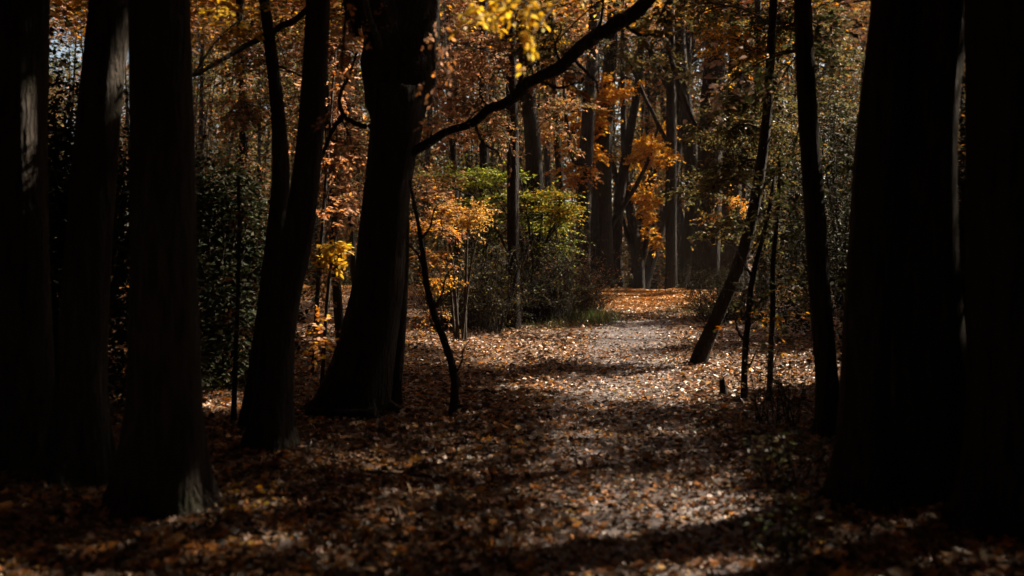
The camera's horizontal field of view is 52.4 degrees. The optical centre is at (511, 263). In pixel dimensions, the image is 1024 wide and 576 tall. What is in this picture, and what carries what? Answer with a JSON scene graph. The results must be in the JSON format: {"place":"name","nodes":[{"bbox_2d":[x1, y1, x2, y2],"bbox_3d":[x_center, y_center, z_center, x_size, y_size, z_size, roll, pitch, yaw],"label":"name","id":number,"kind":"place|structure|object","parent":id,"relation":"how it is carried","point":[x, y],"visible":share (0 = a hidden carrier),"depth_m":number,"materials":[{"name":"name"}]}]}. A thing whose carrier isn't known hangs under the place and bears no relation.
{"place":"outdoors","nodes":[
{"label":"outdoors","id":0,"kind":"place"},
{"bbox_2d":[49,0,860,227],"label":"sky","id":1,"kind":"structure","parent":0,"point":[63,48],"materials":[{"name":"white"}]},
{"bbox_2d":[0,231,1023,575],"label":"forest floor","id":2,"kind":"structure","parent":0,"point":[396,469],"depth_m":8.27,"materials":[{"name":"brown plant"}]},
{"bbox_2d":[0,0,54,480],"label":"tree","id":3,"kind":"object","parent":2,"relation":"on","point":[27,373],"visible":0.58,"depth_m":7.03,"materials":[{"name":"brown plant"}]},
{"bbox_2d":[35,0,127,492],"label":"tree","id":4,"kind":"object","parent":2,"relation":"on","point":[80,447],"visible":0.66,"depth_m":6.88,"materials":[{"name":"brown plant"}]},
{"bbox_2d":[48,6,123,299],"bbox_3d":[-6.076,-1.504,11.927,3.701,5.755,3.594,0,0,-29],"label":"evergreen shrub","id":5,"kind":"object","parent":2,"relation":"on","point":[54,53],"visible":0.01,"depth_m":12.18,"materials":[{"name":"green plant"}]},
{"bbox_2d":[48,15,242,407],"bbox_3d":[-4.376,-0.706,10.155,3.322,4.263,2.948,0,0,0],"label":"evergreen shrub","id":6,"kind":"object","parent":2,"relation":"on","point":[58,168],"visible":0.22,"depth_m":9.88,"materials":[{"name":"green plant"}]},
{"bbox_2d":[87,0,224,523],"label":"tree","id":7,"kind":"object","parent":2,"relation":"on","point":[162,464],"visible":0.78,"depth_m":6.12,"materials":[{"name":"brown plant"}]},
{"bbox_2d":[50,0,338,321],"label":"tree","id":8,"kind":"object","parent":2,"relation":"on","point":[243,113],"visible":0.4,"depth_m":21.05,"materials":[{"name":"orange plant"}]},
{"bbox_2d":[120,122,338,392],"bbox_3d":[-3.461,-0.185,12.059,2.240,3.347,2.636,0,0,25],"label":"evergreen shrub","id":9,"kind":"object","parent":2,"relation":"on","point":[216,359],"visible":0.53,"depth_m":11.85,"materials":[{"name":"green plant"}]},
{"bbox_2d":[196,176,269,421],"bbox_3d":[-2.617,0.447,9.589,0.782,2.511,1.019,0,0,0],"label":"sapling","id":10,"kind":"object","parent":2,"relation":"on","point":[236,327],"visible":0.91,"depth_m":9.53,"materials":[{"name":"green plant"}]},
{"bbox_2d":[50,0,454,303],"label":"tree","id":11,"kind":"object","parent":2,"relation":"on","point":[346,98],"visible":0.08,"depth_m":26.92,"materials":[{"name":"orange plant"}]},
{"bbox_2d":[223,480,282,516],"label":"plant","id":12,"kind":"object","parent":2,"relation":"on","point":[233,505],"visible":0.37,"depth_m":6.29,"materials":[{"name":"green plant"}]},
{"bbox_2d":[191,0,329,454],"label":"tree","id":13,"kind":"object","parent":2,"relation":"on","point":[270,425],"visible":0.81,"depth_m":8.20,"materials":[{"name":"brown plant"}]},
{"bbox_2d":[237,0,289,428],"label":"tree","id":14,"kind":"object","parent":2,"relation":"on","point":[280,189],"visible":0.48,"depth_m":9.29,"materials":[{"name":"brown plant"}]},
{"bbox_2d":[50,0,503,289],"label":"tree","id":15,"kind":"object","parent":2,"relation":"on","point":[453,151],"visible":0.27,"depth_m":32.90,"materials":[{"name":"orange plant"}]},
{"bbox_2d":[194,0,368,343],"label":"tree","id":16,"kind":"object","parent":2,"relation":"on","point":[336,292],"visible":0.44,"depth_m":14.87,"materials":[{"name":"orange plant"}]},
{"bbox_2d":[289,49,366,376],"bbox_3d":[-2.323,-0.533,13.205,1.113,4.419,1.843,0,0,-15],"label":"sapling","id":17,"kind":"object","parent":2,"relation":"on","point":[321,239],"visible":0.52,"depth_m":13.18,"materials":[{"name":"orange plant"}]},
{"bbox_2d":[303,237,354,383],"bbox_3d":[-1.944,0.719,11.336,0.642,2.050,0.977,0,0,-18],"label":"sapling","id":18,"kind":"object","parent":2,"relation":"on","point":[327,255],"visible":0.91,"depth_m":11.49,"materials":[{"name":"yellow plant"}]},
{"bbox_2d":[50,0,627,277],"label":"tree","id":19,"kind":"object","parent":2,"relation":"on","point":[547,150],"visible":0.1,"depth_m":49.52,"materials":[{"name":"orange plant"}]},
{"bbox_2d":[305,407,378,421],"bbox_3d":[-1.642,1.446,10.001,0.727,0.139,0.151,0,0,16],"label":"log","id":20,"kind":"object","parent":2,"relation":"on","point":[360,413],"visible":0.62,"depth_m":9.94,"materials":[{"name":"brown wood"}]},
{"bbox_2d":[191,0,607,281],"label":"tree","id":21,"kind":"object","parent":2,"relation":"on","point":[544,139],"visible":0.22,"depth_m":39.88,"materials":[{"name":"brown plant"}]},
{"bbox_2d":[391,0,409,406],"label":"tree","id":22,"kind":"object","parent":2,"relation":"on","point":[396,395],"visible":0.18,"depth_m":10.84,"materials":[{"name":"brown plant"}]},
{"bbox_2d":[361,470,441,477],"bbox_3d":[-0.799,1.473,7.267,0.635,0.036,0.095,0,0,17],"label":"dead stick","id":23,"kind":"object","parent":2,"relation":"on","point":[418,475],"visible":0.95,"depth_m":7.27,"materials":[{"name":"brown wood"}]},
{"bbox_2d":[402,180,470,415],"bbox_3d":[-0.741,0.459,10.225,0.667,2.579,0.178,0,0,-10],"label":"sapling","id":24,"kind":"object","parent":2,"relation":"on","point":[454,391],"visible":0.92,"depth_m":10.23,"materials":[{"name":"brown plant"}]},
{"bbox_2d":[192,0,688,264],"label":"tree","id":25,"kind":"object","parent":2,"relation":"on","point":[581,70],"visible":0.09,"depth_m":52.41,"materials":[{"name":"brown plant"}]},
{"bbox_2d":[406,166,501,340],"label":"bush","id":26,"kind":"object","parent":2,"relation":"on","point":[476,216],"visible":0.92,"depth_m":20.37,"materials":[{"name":"orange plant"}]},
{"bbox_2d":[453,439,521,444],"bbox_3d":[-0.209,1.482,8.634,0.582,0.040,0.093,0,0,-16],"label":"dead stick","id":27,"kind":"object","parent":2,"relation":"on","point":[457,443],"visible":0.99,"depth_m":8.58,"materials":[{"name":"brown wood"}]},
{"bbox_2d":[407,229,597,332],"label":"shrub","id":28,"kind":"object","parent":2,"relation":"on","point":[485,304],"visible":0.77,"depth_m":22.40,"materials":[{"name":"green plant"}]},
{"bbox_2d":[412,153,599,322],"bbox_3d":[-0.277,-0.595,25.124,4.714,4.210,3.240,0,0,0],"label":"bush","id":29,"kind":"object","parent":2,"relation":"on","point":[563,211],"visible":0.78,"depth_m":24.91,"materials":[{"name":"green plant"}]},
{"bbox_2d":[48,0,964,288],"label":"wood","id":30,"kind":"object","parent":2,"relation":"on","point":[260,148],"visible":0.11,"depth_m":62.39,"materials":[{"name":"brown plant"}]},
{"bbox_2d":[302,0,712,418],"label":"tree","id":31,"kind":"object","parent":2,"relation":"on","point":[398,70],"visible":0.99,"depth_m":10.25,"materials":[{"name":"brown plant"}]},
{"bbox_2d":[437,0,611,279],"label":"tree","id":32,"kind":"object","parent":2,"relation":"on","point":[483,154],"visible":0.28,"depth_m":30.85,"materials":[{"name":"orange plant"}]},
{"bbox_2d":[436,203,618,322],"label":"bramble","id":33,"kind":"object","parent":2,"relation":"on","point":[552,307],"visible":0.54,"depth_m":24.99,"materials":[{"name":"green plant"}]},
{"bbox_2d":[440,0,631,308],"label":"tree","id":34,"kind":"object","parent":2,"relation":"on","point":[533,161],"visible":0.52,"depth_m":28.78,"materials":[{"name":"orange plant"}]},
{"bbox_2d":[230,0,869,288],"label":"tree","id":35,"kind":"object","parent":2,"relation":"on","point":[647,125],"visible":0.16,"depth_m":55.92,"materials":[{"name":"brown plant"}]},
{"bbox_2d":[522,316,597,332],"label":"grass","id":36,"kind":"structure","parent":2,"relation":"on","point":[556,324],"depth_m":23.98,"materials":[{"name":"green plant"}]},
{"bbox_2d":[532,499,588,511],"bbox_3d":[0.278,1.503,6.495,0.490,0.026,0.082,0,0,43],"label":"dead stick","id":37,"kind":"object","parent":2,"relation":"on","point":[564,505],"visible":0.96,"depth_m":6.49,"materials":[{"name":"brown wood"}]},
{"bbox_2d":[495,0,666,289],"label":"tree","id":38,"kind":"object","parent":2,"relation":"on","point":[586,144],"visible":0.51,"depth_m":36.30,"materials":[{"name":"brown plant"}]},
{"bbox_2d":[506,243,662,313],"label":"bramble","id":39,"kind":"object","parent":2,"relation":"on","point":[595,281],"visible":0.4,"depth_m":26.93,"materials":[{"name":"green plant"}]},
{"bbox_2d":[427,0,752,328],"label":"tree","id":40,"kind":"object","parent":2,"relation":"on","point":[512,141],"visible":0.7,"depth_m":19.63,"materials":[{"name":"brown plant"}]},
{"bbox_2d":[540,304,644,327],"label":"grass tuft","id":41,"kind":"object","parent":2,"relation":"on","point":[591,314],"visible":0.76,"depth_m":25.34,"materials":[{"name":"green plant"}]},
{"bbox_2d":[545,0,668,288],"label":"tree","id":42,"kind":"object","parent":2,"relation":"on","point":[604,220],"visible":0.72,"depth_m":38.63,"materials":[{"name":"brown plant"}]},
{"bbox_2d":[560,0,681,288],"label":"tree","id":43,"kind":"object","parent":2,"relation":"on","point":[635,246],"visible":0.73,"depth_m":40.78,"materials":[{"name":"brown plant"}]},
{"bbox_2d":[612,0,664,286],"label":"tree","id":44,"kind":"object","parent":2,"relation":"on","point":[620,176],"visible":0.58,"depth_m":39.85,"materials":[{"name":"brown plant"}]},
{"bbox_2d":[604,0,698,288],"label":"tree","id":45,"kind":"object","parent":2,"relation":"on","point":[671,156],"visible":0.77,"depth_m":39.31,"materials":[{"name":"brown plant"}]},
{"bbox_2d":[626,0,704,287],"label":"tree","id":46,"kind":"object","parent":2,"relation":"on","point":[684,252],"visible":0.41,"depth_m":40.77,"materials":[{"name":"brown plant"}]},
{"bbox_2d":[689,421,713,432],"bbox_3d":[1.748,1.495,9.545,0.086,0.034,0.593,0,0,27],"label":"dead stick","id":47,"kind":"object","parent":2,"relation":"on","point":[700,429],"visible":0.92,"depth_m":9.43,"materials":[{"name":"brown wood"}]},
{"bbox_2d":[641,303,763,318],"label":"grass","id":48,"kind":"structure","parent":2,"relation":"on","point":[686,311],"depth_m":27.66,"materials":[{"name":"green plant"}]},
{"bbox_2d":[663,0,780,289],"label":"tree","id":49,"kind":"object","parent":2,"relation":"on","point":[706,259],"visible":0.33,"depth_m":37.08,"materials":[{"name":"brown plant"}]},
{"bbox_2d":[719,377,727,397],"bbox_3d":[2.357,1.428,11.647,0.159,0.334,0.142,0,0,0],"label":"stump","id":50,"kind":"object","parent":2,"relation":"on","point":[723,387],"visible":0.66,"depth_m":11.62,"materials":[{"name":"brown wood"}]},
{"bbox_2d":[650,257,806,323],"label":"bramble","id":51,"kind":"object","parent":2,"relation":"on","point":[702,310],"visible":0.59,"depth_m":25.48,"materials":[{"name":"green plant"}]},
{"bbox_2d":[637,0,851,364],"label":"tree","id":52,"kind":"object","parent":2,"relation":"on","point":[774,20],"visible":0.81,"depth_m":16.59,"materials":[{"name":"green plant"}]},
{"bbox_2d":[619,0,869,288],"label":"tree","id":53,"kind":"object","parent":2,"relation":"on","point":[651,262],"visible":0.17,"depth_m":42.86,"materials":[{"name":"brown plant"}]},
{"bbox_2d":[619,0,870,236],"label":"tree","id":54,"kind":"object","parent":2,"relation":"on","point":[661,89],"visible":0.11,"depth_m":53.77,"materials":[{"name":"brown plant"}]},
{"bbox_2d":[649,0,863,301],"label":"tree","id":55,"kind":"object","parent":2,"relation":"on","point":[831,56],"visible":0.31,"depth_m":28.74,"materials":[{"name":"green plant"}]},
{"bbox_2d":[705,165,810,398],"bbox_3d":[2.730,0.340,11.347,1.235,2.775,1.394,0,0,-23],"label":"sapling","id":56,"kind":"object","parent":2,"relation":"on","point":[749,312],"visible":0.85,"depth_m":11.28,"materials":[{"name":"green plant"}]},
{"bbox_2d":[668,0,856,289],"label":"tree","id":57,"kind":"object","parent":2,"relation":"on","point":[728,253],"visible":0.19,"depth_m":35.74,"materials":[{"name":"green plant"}]},
{"bbox_2d":[713,330,814,429],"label":"plant","id":58,"kind":"object","parent":2,"relation":"on","point":[778,383],"visible":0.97,"depth_m":9.64,"materials":[{"name":"green plant"}]},
{"bbox_2d":[726,160,810,402],"bbox_3d":[2.837,0.312,11.271,1.004,2.825,1.633,0,0,19],"label":"sapling","id":59,"kind":"object","parent":2,"relation":"on","point":[774,228],"visible":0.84,"depth_m":10.98,"materials":[{"name":"brown plant"}]},
{"bbox_2d":[674,0,867,438],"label":"tree","id":60,"kind":"object","parent":2,"relation":"on","point":[805,51],"visible":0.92,"depth_m":8.95,"materials":[{"name":"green plant"}]},
{"bbox_2d":[699,0,869,285],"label":"tree","id":61,"kind":"object","parent":2,"relation":"on","point":[748,76],"visible":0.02,"depth_m":39.81,"materials":[{"name":"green plant"}]},
{"bbox_2d":[742,430,834,492],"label":"plant","id":62,"kind":"object","parent":2,"relation":"on","point":[780,458],"visible":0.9,"depth_m":6.96,"materials":[{"name":"green plant"}]},
{"bbox_2d":[734,42,860,335],"bbox_3d":[6.617,-1.481,20.032,4.605,5.930,4.354,0,0,0],"label":"evergreen shrub","id":63,"kind":"object","parent":2,"relation":"on","point":[833,219],"visible":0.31,"depth_m":20.21,"materials":[{"name":"green plant"}]},
{"bbox_2d":[739,66,859,306],"bbox_3d":[8.980,-1.964,26.887,6.137,6.394,4.967,0,0,31],"label":"evergreen shrub","id":64,"kind":"object","parent":2,"relation":"on","point":[843,229],"visible":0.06,"depth_m":26.82,"materials":[{"name":"green plant"}]},
{"bbox_2d":[720,476,888,567],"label":"plant","id":65,"kind":"object","parent":2,"relation":"on","point":[784,545],"visible":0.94,"depth_m":5.48,"materials":[{"name":"green plant"}]},
{"bbox_2d":[809,0,914,514],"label":"tree","id":66,"kind":"object","parent":2,"relation":"on","point":[863,472],"visible":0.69,"depth_m":6.53,"materials":[{"name":"brown plant"}]},
{"bbox_2d":[830,141,964,369],"bbox_3d":[4.947,-0.044,12.378,2.496,3.078,2.786,0,0,0],"label":"evergreen shrub","id":67,"kind":"object","parent":2,"relation":"on","point":[844,265],"visible":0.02,"depth_m":12.81,"materials":[{"name":"green plant"}]},
{"bbox_2d":[838,71,966,340],"bbox_3d":[4.944,-0.820,9.963,3.352,4.609,3.097,0,0,0],"label":"evergreen shrub","id":68,"kind":"object","parent":2,"relation":"on","point":[961,185],"visible":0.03,"depth_m":9.95,"materials":[{"name":"green plant"}]},
{"bbox_2d":[891,0,966,507],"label":"tree","id":69,"kind":"object","parent":2,"relation":"on","point":[928,367],"visible":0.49,"depth_m":6.56,"materials":[{"name":"brown plant"}]},
{"bbox_2d":[958,60,964,209],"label":"evergreen shrub","id":70,"kind":"object","parent":2,"relation":"on","point":[960,119],"visible":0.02,"depth_m":12.16,"materials":[{"name":"green plant"}]},
{"bbox_2d":[931,0,1023,544],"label":"tree","id":71,"kind":"object","parent":2,"relation":"on","point":[986,498],"visible":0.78,"depth_m":5.85,"materials":[{"name":"brown plant"}]},
{"bbox_2d":[502,294,855,575],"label":"path","id":72,"kind":"structure","parent":0,"point":[587,565],"depth_m":7.47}
]}

